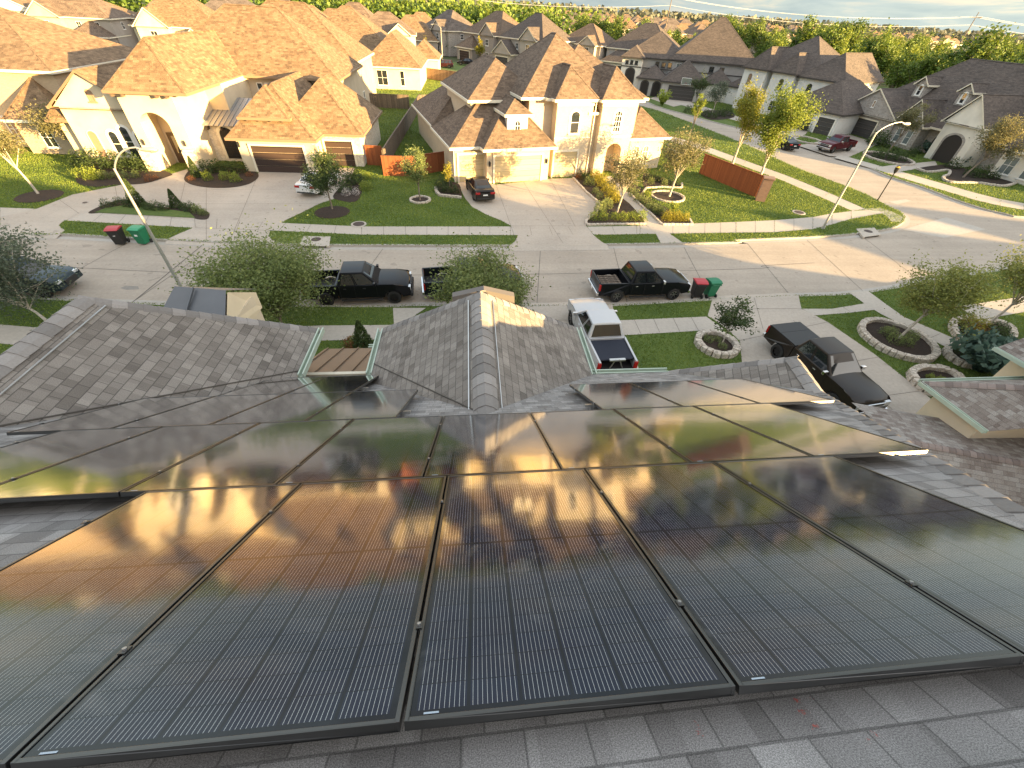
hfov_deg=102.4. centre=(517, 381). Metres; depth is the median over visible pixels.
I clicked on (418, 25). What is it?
house
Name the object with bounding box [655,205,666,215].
shrub
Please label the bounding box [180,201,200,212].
shrub
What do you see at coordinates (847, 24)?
tree
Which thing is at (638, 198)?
shrub
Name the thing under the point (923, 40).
tree
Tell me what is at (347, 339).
shrub
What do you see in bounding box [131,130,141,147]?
window
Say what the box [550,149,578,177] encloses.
garage door
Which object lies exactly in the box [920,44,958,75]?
tree
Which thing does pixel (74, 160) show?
shrub
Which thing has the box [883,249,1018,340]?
tree
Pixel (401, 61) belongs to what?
house
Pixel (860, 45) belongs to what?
tree
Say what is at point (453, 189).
shrub
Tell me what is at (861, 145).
driveway
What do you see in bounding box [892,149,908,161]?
shrub
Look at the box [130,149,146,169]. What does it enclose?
shrub
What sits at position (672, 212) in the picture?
shrub
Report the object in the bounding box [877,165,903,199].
lantern post
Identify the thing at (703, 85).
tree
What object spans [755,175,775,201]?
brick pillar
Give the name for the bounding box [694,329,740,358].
edging stones
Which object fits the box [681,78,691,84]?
basketball hoop
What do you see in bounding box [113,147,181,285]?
street lamp
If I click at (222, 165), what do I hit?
shrub
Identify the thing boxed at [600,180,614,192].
shrub
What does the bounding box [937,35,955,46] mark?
house
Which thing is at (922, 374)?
mulch bed
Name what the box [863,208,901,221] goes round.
kerb ramp
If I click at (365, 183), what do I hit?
shrub
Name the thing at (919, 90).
window
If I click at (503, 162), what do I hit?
garage door
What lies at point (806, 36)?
tree
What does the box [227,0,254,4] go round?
house
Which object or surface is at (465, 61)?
sedan
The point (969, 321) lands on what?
shrub
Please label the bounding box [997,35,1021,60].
tree
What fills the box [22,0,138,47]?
house
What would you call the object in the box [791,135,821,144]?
edging stones
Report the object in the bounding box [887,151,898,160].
shrub
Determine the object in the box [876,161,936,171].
front walk
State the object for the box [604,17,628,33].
house
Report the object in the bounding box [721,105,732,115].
shrub
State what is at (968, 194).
sidewalk
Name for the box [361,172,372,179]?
shrub
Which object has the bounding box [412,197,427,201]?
mulch bed
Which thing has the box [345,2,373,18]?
house
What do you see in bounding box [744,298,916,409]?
driveway joints
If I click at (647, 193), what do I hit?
ornamental grass
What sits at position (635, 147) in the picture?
window
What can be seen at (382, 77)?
window
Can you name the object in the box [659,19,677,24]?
house
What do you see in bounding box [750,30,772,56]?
tree
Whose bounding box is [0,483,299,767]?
solar panel
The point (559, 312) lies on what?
driveway
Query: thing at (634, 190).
shrub
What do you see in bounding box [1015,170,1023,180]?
window
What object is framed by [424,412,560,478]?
solar panel
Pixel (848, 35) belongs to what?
tree
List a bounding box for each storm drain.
[299,236,329,247]
[856,228,880,238]
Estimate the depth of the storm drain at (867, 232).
35.14 m
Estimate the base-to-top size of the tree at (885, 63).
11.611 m
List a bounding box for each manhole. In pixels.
[351,221,365,226]
[792,210,805,214]
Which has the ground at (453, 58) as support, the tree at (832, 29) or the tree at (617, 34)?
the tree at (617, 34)
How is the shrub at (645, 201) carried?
on the mulch bed at (657, 215)
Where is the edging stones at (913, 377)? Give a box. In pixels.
[905,363,965,396]
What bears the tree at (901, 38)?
on the ground at (453, 58)
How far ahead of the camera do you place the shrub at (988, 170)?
50.10 m
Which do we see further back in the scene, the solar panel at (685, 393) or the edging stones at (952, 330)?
the edging stones at (952, 330)
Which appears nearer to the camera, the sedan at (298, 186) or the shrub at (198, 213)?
the shrub at (198, 213)
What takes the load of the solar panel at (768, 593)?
attached to the mounting rail at (416, 646)
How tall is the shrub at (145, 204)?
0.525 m
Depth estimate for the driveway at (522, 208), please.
35.39 m
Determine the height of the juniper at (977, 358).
2.185 m
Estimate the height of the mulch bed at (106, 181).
0.001 m
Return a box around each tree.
[0,121,38,193]
[0,218,82,330]
[15,90,78,156]
[157,205,344,326]
[300,146,350,208]
[391,2,401,18]
[395,144,430,199]
[400,0,412,13]
[425,227,550,310]
[441,161,452,184]
[473,7,481,20]
[474,37,485,57]
[477,6,489,18]
[491,2,503,12]
[573,11,590,29]
[577,13,594,28]
[589,10,603,28]
[599,15,613,33]
[602,142,655,211]
[605,21,624,39]
[607,12,628,35]
[621,28,631,35]
[630,14,653,27]
[658,122,715,196]
[671,29,685,45]
[690,70,714,102]
[691,93,707,131]
[707,80,732,114]
[713,294,759,344]
[724,13,736,22]
[731,12,747,34]
[731,76,773,163]
[737,19,746,35]
[738,22,756,47]
[745,16,769,55]
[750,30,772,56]
[750,79,828,173]
[754,49,765,57]
[758,24,785,48]
[759,33,783,50]
[760,32,782,50]
[766,34,788,48]
[774,38,789,46]
[780,26,790,44]
[787,13,831,46]
[814,21,846,51]
[820,23,843,44]
[831,24,859,54]
[836,18,851,42]
[836,20,853,40]
[842,17,873,51]
[848,42,859,51]
[850,17,895,69]
[851,35,870,52]
[857,31,875,43]
[863,37,893,76]
[864,32,898,77]
[866,31,901,58]
[874,38,901,73]
[879,37,912,84]
[881,44,923,87]
[883,50,920,87]
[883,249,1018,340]
[888,100,947,151]
[894,31,907,50]
[896,37,921,71]
[899,51,940,84]
[902,38,926,59]
[906,33,925,43]
[910,34,934,59]
[917,34,955,76]
[918,31,937,53]
[919,36,933,58]
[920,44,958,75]
[932,22,1018,72]
[948,35,1016,65]
[962,113,1023,177]
[963,47,1000,60]
[980,240,1023,325]
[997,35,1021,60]
[1001,47,1023,62]
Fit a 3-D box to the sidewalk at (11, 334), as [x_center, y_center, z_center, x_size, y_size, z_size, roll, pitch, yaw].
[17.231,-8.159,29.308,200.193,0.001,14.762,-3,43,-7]
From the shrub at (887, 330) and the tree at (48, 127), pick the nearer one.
the shrub at (887, 330)
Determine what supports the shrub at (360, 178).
on the mulch bed at (337, 195)
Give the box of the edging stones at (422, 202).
[409,195,430,203]
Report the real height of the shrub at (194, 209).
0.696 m
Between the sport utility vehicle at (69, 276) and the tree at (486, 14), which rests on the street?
the sport utility vehicle at (69, 276)
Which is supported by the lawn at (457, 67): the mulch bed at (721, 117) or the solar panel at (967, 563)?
the mulch bed at (721, 117)
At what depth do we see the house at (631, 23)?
210.68 m
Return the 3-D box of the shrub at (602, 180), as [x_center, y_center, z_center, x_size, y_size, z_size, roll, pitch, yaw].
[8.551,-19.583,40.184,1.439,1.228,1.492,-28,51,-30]
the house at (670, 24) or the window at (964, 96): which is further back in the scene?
the house at (670, 24)
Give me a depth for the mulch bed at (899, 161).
55.25 m
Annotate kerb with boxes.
[9,268,1007,306]
[17,107,904,244]
[649,102,1023,216]
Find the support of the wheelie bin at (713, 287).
on the gutter pan
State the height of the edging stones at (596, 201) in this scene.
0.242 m
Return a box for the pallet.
[596,274,620,283]
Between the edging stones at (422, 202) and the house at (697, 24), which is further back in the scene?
the house at (697, 24)
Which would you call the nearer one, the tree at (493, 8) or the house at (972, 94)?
the house at (972, 94)
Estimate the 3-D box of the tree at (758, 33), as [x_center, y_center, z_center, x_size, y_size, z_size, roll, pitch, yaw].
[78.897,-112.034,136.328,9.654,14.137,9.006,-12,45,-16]
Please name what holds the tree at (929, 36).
on the ground at (453, 58)
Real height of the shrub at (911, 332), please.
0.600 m
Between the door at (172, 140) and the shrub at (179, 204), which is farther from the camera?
the door at (172, 140)
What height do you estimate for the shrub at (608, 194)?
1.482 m
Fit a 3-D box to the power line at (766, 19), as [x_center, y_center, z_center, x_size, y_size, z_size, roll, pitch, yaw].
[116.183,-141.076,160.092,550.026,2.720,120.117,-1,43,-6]
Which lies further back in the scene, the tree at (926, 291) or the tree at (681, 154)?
the tree at (681, 154)
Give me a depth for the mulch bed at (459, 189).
37.95 m
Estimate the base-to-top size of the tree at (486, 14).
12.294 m
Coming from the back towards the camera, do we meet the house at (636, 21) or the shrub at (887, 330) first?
the house at (636, 21)
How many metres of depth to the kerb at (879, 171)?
46.78 m
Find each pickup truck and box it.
[301,261,413,304]
[421,257,522,300]
[567,298,638,368]
[588,260,690,301]
[762,322,891,414]
[816,134,857,152]
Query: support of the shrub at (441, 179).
on the mulch bed at (459, 189)
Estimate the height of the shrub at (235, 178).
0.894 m
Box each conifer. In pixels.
[122,178,144,207]
[167,188,181,208]
[187,156,201,177]
[352,319,373,347]
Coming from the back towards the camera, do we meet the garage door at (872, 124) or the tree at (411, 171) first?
the garage door at (872, 124)
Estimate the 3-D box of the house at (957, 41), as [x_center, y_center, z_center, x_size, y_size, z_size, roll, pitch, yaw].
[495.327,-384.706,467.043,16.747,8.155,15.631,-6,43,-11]
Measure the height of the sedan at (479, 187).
1.475 m
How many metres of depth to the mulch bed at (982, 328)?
24.62 m
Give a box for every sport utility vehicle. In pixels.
[0,256,82,297]
[440,59,452,67]
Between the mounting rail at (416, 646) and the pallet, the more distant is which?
the pallet
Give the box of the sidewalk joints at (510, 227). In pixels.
[33,209,774,234]
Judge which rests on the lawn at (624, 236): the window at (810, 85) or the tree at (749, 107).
the tree at (749, 107)
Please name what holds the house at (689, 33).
on the ground at (453, 58)
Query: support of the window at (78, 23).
in the house at (102, 19)
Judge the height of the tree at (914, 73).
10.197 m
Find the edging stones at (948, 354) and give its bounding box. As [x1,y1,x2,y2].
[941,342,972,369]
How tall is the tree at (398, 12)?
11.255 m
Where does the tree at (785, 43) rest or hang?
on the ground at (453, 58)
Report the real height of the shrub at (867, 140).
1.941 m
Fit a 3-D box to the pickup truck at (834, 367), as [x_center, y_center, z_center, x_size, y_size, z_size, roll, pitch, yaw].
[14.777,-0.955,19.889,2.380,1.915,6.075,-7,44,-12]
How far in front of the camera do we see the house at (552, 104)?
39.51 m
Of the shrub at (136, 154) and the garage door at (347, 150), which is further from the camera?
the garage door at (347, 150)
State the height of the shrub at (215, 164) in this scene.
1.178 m
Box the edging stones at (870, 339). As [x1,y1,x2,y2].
[857,317,940,363]
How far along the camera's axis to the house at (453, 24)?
124.88 m
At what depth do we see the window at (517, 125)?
38.13 m
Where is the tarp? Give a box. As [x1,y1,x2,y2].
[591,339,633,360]
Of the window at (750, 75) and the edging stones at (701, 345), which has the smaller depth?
the edging stones at (701, 345)
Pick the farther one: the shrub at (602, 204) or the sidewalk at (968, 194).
the sidewalk at (968, 194)
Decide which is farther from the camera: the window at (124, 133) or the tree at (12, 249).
the window at (124, 133)
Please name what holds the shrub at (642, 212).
on the mulch bed at (625, 206)
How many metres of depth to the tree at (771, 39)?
127.17 m
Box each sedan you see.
[294,170,337,194]
[457,58,473,64]
[465,176,494,199]
[777,135,800,149]
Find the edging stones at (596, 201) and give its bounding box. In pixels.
[572,177,645,225]
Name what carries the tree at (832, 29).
on the lawn at (457, 67)
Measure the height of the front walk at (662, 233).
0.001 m
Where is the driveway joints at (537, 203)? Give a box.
[497,179,584,241]
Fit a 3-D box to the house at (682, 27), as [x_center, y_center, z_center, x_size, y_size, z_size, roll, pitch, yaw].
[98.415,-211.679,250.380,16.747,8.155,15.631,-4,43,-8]
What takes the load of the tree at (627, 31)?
on the ground at (453, 58)
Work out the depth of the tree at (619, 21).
140.18 m
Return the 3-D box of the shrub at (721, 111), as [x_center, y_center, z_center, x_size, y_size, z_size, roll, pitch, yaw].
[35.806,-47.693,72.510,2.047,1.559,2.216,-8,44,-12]
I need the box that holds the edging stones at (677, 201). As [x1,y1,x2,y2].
[651,190,684,202]
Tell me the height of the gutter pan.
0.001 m
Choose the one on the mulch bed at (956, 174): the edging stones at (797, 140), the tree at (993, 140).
the tree at (993, 140)
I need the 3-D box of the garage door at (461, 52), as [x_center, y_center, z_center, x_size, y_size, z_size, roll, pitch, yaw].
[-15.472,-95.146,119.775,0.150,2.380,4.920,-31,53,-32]
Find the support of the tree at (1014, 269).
on the mulch bed at (982, 328)
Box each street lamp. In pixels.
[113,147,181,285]
[821,122,910,228]
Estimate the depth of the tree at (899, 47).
120.04 m
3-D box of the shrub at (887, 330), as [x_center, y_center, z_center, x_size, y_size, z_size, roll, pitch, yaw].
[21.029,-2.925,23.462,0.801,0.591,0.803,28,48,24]
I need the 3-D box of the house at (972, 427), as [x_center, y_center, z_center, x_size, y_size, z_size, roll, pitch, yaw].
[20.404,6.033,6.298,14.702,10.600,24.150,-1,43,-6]
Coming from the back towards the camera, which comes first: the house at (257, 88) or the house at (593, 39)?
the house at (593, 39)
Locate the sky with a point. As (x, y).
(1010, 11)
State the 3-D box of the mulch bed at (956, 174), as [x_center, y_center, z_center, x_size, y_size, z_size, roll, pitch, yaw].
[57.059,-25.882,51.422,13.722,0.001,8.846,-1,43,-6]
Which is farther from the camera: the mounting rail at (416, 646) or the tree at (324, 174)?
the tree at (324, 174)
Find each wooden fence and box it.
[364,145,381,165]
[369,93,409,108]
[380,151,444,175]
[381,94,419,160]
[426,68,456,80]
[699,153,763,196]
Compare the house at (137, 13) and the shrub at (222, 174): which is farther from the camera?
the house at (137, 13)
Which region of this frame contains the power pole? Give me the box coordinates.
[955,12,981,51]
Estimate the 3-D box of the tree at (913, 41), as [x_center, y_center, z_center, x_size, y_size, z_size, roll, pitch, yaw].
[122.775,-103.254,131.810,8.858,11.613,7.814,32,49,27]
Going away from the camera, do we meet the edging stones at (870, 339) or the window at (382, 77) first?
the edging stones at (870, 339)
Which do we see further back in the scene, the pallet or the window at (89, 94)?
the window at (89, 94)
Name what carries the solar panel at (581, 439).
attached to the rail
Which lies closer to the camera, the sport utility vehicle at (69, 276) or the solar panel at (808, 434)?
the solar panel at (808, 434)
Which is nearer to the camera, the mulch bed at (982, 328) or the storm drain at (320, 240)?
the mulch bed at (982, 328)
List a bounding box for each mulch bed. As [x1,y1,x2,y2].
[14,189,63,202]
[75,165,172,186]
[88,199,209,219]
[184,166,258,187]
[314,206,349,218]
[333,180,361,201]
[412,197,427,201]
[437,181,461,195]
[574,174,643,222]
[616,179,689,222]
[643,173,680,186]
[653,192,682,200]
[701,110,734,119]
[702,335,732,350]
[866,153,910,163]
[866,322,931,355]
[916,164,1011,183]
[917,370,953,378]
[958,320,1008,336]
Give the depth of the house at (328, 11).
158.74 m
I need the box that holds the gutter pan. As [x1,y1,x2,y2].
[2,102,1023,305]
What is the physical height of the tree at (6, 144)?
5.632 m
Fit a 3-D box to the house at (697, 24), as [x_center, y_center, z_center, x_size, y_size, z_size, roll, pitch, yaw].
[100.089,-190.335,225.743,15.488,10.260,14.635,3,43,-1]
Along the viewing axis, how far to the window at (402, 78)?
76.12 m
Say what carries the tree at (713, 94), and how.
on the mulch bed at (721, 117)
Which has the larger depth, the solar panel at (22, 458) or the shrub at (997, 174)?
the shrub at (997, 174)
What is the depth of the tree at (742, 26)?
167.87 m
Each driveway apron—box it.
[0,232,278,246]
[509,245,608,250]
[521,302,611,306]
[709,293,795,298]
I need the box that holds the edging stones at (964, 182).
[915,167,1017,186]
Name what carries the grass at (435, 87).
on the lawn at (624, 236)
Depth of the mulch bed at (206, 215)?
31.37 m
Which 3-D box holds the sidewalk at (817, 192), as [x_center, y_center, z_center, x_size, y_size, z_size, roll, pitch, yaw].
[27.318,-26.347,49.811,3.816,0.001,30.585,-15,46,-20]
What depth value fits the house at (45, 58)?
38.91 m
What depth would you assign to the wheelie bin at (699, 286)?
25.51 m
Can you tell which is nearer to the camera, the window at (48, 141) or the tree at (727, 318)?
the tree at (727, 318)
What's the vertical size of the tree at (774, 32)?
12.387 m
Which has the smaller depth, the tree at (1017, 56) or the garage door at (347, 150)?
the garage door at (347, 150)
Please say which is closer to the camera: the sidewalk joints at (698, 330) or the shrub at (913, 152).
the sidewalk joints at (698, 330)
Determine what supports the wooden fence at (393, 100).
on the lawn at (624, 236)
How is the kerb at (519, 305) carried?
on the lawn at (628, 337)
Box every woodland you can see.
[103,0,634,34]
[299,0,1023,44]
[949,36,1023,59]
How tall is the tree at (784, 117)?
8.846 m
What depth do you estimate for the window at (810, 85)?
70.30 m
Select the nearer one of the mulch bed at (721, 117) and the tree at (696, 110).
the tree at (696, 110)
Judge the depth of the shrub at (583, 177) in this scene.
41.93 m
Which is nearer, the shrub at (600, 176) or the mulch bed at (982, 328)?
the mulch bed at (982, 328)
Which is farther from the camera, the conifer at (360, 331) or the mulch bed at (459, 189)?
the mulch bed at (459, 189)
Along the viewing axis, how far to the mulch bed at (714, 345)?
22.02 m
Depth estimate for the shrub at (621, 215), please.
34.42 m
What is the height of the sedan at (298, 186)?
1.475 m
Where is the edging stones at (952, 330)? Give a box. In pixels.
[948,315,1018,339]
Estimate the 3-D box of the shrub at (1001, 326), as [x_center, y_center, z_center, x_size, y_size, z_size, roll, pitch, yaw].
[28.082,-3.113,23.916,1.395,0.958,1.294,0,43,-5]
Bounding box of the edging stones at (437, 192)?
[434,186,461,197]
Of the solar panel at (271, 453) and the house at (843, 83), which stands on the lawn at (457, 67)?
the house at (843, 83)
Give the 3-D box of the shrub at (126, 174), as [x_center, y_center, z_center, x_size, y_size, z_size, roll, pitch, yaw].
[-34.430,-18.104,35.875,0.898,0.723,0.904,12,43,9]
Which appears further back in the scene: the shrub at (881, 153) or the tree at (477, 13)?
the tree at (477, 13)
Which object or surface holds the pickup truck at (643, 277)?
on the street
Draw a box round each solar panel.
[0,423,258,502]
[0,427,159,483]
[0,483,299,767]
[6,396,213,434]
[10,476,446,767]
[110,394,282,428]
[120,419,352,496]
[210,391,351,424]
[217,376,326,395]
[278,416,442,484]
[286,375,378,393]
[306,389,417,420]
[404,469,734,730]
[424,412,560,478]
[531,409,689,469]
[569,382,680,409]
[585,462,1023,694]
[614,406,811,462]
[629,381,757,405]
[687,379,833,404]
[694,403,927,457]
[714,455,1023,653]
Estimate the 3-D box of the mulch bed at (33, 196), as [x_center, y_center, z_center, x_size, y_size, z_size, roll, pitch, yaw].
[-37.636,-14.638,32.382,3.000,0.001,3.000,-1,43,-6]
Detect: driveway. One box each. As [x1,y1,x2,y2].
[0,168,354,242]
[458,178,606,245]
[524,305,637,367]
[650,97,692,106]
[708,295,929,420]
[753,123,807,138]
[800,134,876,156]
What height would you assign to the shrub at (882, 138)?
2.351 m
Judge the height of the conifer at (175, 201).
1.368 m
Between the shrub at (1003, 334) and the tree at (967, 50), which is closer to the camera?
the shrub at (1003, 334)
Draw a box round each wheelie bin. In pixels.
[103,225,129,244]
[126,225,152,243]
[690,278,708,298]
[703,277,722,298]
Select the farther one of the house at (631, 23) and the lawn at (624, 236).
the house at (631, 23)
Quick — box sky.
[502,0,1023,34]
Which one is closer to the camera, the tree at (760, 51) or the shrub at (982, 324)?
the shrub at (982, 324)
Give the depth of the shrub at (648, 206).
36.43 m
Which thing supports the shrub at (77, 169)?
on the mulch bed at (106, 181)
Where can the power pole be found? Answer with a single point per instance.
(969, 27)
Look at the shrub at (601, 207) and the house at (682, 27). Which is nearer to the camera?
the shrub at (601, 207)
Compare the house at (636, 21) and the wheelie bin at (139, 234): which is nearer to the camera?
the wheelie bin at (139, 234)
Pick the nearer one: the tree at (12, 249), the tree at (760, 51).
the tree at (12, 249)
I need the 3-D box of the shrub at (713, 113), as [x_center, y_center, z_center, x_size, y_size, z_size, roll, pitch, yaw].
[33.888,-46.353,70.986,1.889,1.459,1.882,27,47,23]
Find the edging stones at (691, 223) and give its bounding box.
[629,192,693,225]
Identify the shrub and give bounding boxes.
[66,148,94,167]
[67,167,88,177]
[76,146,113,171]
[79,165,98,179]
[86,169,103,179]
[95,168,112,179]
[97,155,113,168]
[98,197,112,207]
[106,149,128,167]
[110,196,123,205]
[113,154,140,170]
[118,169,129,178]
[120,197,131,206]
[122,150,142,166]
[127,155,153,172]
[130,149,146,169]
[130,170,139,177]
[141,201,154,209]
[143,174,154,181]
[147,199,163,210]
[158,202,169,210]
[177,202,188,210]
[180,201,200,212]
[191,203,202,213]
[197,158,218,173]
[197,208,208,215]
[201,170,212,180]
[207,157,226,171]
[218,161,234,172]
[218,170,230,180]
[228,160,248,173]
[228,171,242,181]
[336,181,351,193]
[337,172,357,186]
[340,334,363,347]
[343,165,364,183]
[357,180,372,190]
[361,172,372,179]
[434,176,445,184]
[434,181,445,191]
[440,185,452,192]
[451,184,459,193]
[580,171,588,179]
[582,174,594,185]
[588,211,598,221]
[594,171,605,184]
[594,200,607,211]
[594,205,605,214]
[596,176,609,186]
[597,210,608,220]
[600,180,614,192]
[603,197,613,208]
[604,182,620,200]
[608,211,620,219]
[609,189,620,203]
[618,211,628,220]
[627,211,637,221]
[628,188,639,196]
[635,193,644,202]
[635,209,647,221]
[639,194,651,205]
[643,172,654,179]
[645,202,655,210]
[649,171,660,181]
[651,205,661,213]
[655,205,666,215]
[660,209,672,220]
[666,209,676,220]
[670,176,681,185]
[672,209,682,221]
[681,212,689,221]
[684,104,691,113]
[700,108,709,116]
[703,334,714,342]
[707,109,717,118]
[715,106,725,116]
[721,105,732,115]
[864,130,885,144]
[868,130,893,147]
[870,148,885,159]
[879,148,891,156]
[879,326,894,337]
[886,330,905,345]
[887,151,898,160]
[887,325,899,334]
[889,145,902,152]
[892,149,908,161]
[899,335,917,347]
[903,147,917,156]
[904,329,920,340]
[911,146,924,153]
[925,372,937,378]
[943,156,964,168]
[953,349,964,356]
[959,313,981,327]
[963,165,984,177]
[968,316,992,330]
[973,164,997,178]
[986,320,1013,335]
[987,170,1001,179]
[995,329,1018,338]
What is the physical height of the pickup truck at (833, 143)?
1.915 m
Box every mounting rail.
[400,410,410,416]
[414,635,418,657]
[584,404,595,409]
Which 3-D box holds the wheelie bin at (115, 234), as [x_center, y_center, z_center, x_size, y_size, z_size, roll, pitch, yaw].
[-26.429,-9.674,27.179,0.740,1.150,0.882,-7,44,-12]
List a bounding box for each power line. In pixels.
[478,0,1023,33]
[686,0,1023,25]
[690,0,1023,24]
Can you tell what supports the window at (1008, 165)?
in the house at (972, 94)
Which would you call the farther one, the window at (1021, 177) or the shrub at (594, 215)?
the window at (1021, 177)
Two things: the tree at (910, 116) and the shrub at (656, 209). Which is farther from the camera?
the tree at (910, 116)
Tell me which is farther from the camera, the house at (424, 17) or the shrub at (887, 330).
the house at (424, 17)
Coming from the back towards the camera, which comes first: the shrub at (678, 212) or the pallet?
the shrub at (678, 212)
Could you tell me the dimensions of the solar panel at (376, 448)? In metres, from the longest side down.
1.896 x 1.051 x 0.082 m
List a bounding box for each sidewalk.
[0,207,877,234]
[0,296,1023,344]
[655,97,1023,209]
[671,136,863,210]
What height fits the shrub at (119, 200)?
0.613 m
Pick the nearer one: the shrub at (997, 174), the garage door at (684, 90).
the shrub at (997, 174)
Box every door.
[165,132,185,162]
[247,143,309,172]
[322,138,357,166]
[456,152,483,181]
[459,49,469,59]
[493,152,543,183]
[495,55,507,63]
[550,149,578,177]
[667,85,694,101]
[791,114,815,130]
[812,115,836,135]
[851,116,879,139]
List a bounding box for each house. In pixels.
[0,0,135,14]
[0,7,133,154]
[0,286,1023,767]
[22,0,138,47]
[44,3,382,172]
[128,0,214,40]
[131,0,154,18]
[205,0,231,10]
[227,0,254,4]
[261,0,376,101]
[309,5,327,17]
[323,8,336,15]
[327,5,441,90]
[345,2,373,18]
[369,11,416,45]
[401,14,438,51]
[411,32,671,183]
[414,12,431,22]
[426,9,472,55]
[455,10,518,59]
[491,13,575,63]
[558,14,577,31]
[569,23,615,59]
[600,23,679,69]
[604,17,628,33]
[621,17,753,102]
[622,17,636,30]
[632,18,643,24]
[637,18,658,25]
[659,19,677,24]
[660,22,685,37]
[676,25,686,30]
[678,18,692,24]
[683,22,708,31]
[684,24,707,40]
[724,36,884,136]
[787,27,797,37]
[851,58,1023,185]
[853,338,1023,506]
[928,35,938,48]
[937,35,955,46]
[953,38,962,47]
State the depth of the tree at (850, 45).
120.66 m
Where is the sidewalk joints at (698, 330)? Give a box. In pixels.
[634,306,938,336]
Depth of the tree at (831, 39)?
105.34 m
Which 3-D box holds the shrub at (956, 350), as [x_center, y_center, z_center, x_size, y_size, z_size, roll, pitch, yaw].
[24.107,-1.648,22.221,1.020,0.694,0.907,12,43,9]
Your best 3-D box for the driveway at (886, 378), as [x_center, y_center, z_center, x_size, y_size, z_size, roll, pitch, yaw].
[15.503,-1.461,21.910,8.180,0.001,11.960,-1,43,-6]
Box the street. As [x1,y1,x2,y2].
[3,103,1023,302]
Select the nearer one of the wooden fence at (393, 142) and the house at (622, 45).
the wooden fence at (393, 142)
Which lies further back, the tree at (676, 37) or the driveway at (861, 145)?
the tree at (676, 37)
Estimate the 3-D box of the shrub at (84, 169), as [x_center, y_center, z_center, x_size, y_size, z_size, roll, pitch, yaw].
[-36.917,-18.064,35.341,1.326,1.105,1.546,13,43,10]
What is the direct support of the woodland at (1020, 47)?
on the ground at (453, 58)
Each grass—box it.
[376,79,765,155]
[643,190,652,196]
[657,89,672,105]
[670,201,678,210]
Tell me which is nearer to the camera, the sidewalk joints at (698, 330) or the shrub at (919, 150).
the sidewalk joints at (698, 330)
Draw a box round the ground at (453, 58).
[133,0,969,86]
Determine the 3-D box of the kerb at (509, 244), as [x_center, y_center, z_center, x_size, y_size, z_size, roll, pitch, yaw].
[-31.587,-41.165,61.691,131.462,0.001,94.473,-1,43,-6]
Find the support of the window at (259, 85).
in the house at (257, 88)
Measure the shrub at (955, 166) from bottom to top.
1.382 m
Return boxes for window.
[0,115,25,142]
[35,127,61,148]
[75,21,81,27]
[85,89,97,102]
[86,130,109,161]
[105,129,131,158]
[116,124,139,156]
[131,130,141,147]
[256,82,262,90]
[376,70,388,85]
[399,71,405,86]
[514,120,520,129]
[567,109,581,135]
[610,109,623,133]
[631,146,639,164]
[639,145,648,163]
[745,74,751,83]
[766,100,773,111]
[777,79,783,89]
[804,84,811,92]
[890,128,902,142]
[900,131,914,145]
[913,84,924,95]
[956,92,968,105]
[994,156,1021,176]
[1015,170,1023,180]
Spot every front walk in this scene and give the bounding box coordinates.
[393,308,424,323]
[605,176,682,242]
[849,291,955,345]
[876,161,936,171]
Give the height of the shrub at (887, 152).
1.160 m
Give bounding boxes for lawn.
[0,79,902,246]
[0,268,1023,397]
[96,205,194,217]
[441,62,1023,217]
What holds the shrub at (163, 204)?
on the mulch bed at (206, 215)
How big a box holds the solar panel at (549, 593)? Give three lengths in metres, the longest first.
1.896 x 1.051 x 0.082 m
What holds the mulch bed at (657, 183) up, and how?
on the lawn at (624, 236)
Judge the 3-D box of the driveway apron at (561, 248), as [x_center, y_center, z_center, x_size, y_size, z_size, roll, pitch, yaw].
[3.111,-9.824,30.205,7.436,0.130,0.550,-3,43,-7]
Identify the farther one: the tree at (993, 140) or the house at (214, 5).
the house at (214, 5)
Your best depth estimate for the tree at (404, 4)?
188.20 m
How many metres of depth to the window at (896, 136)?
61.04 m
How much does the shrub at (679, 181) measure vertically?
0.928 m
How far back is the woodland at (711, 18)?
569.09 m
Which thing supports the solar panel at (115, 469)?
attached to the rail
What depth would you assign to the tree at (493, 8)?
181.62 m
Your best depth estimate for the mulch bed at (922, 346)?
23.06 m
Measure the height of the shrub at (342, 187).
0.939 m
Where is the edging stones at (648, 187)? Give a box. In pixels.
[642,183,682,192]
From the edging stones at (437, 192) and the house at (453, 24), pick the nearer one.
the edging stones at (437, 192)
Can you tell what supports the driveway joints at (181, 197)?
on the driveway at (269, 193)
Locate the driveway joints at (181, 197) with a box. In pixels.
[60,180,274,239]
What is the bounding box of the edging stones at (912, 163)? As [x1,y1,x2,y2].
[862,151,915,165]
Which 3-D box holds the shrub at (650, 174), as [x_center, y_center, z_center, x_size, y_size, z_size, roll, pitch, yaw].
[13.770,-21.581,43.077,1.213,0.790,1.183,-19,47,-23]
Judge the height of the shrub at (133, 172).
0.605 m
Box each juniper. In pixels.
[920,139,931,152]
[948,323,1018,374]
[966,328,1013,364]
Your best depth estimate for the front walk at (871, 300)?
25.38 m
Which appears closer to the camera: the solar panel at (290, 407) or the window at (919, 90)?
the solar panel at (290, 407)
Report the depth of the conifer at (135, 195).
31.39 m
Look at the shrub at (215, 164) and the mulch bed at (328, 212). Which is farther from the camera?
the shrub at (215, 164)
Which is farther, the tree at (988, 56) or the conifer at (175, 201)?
the tree at (988, 56)

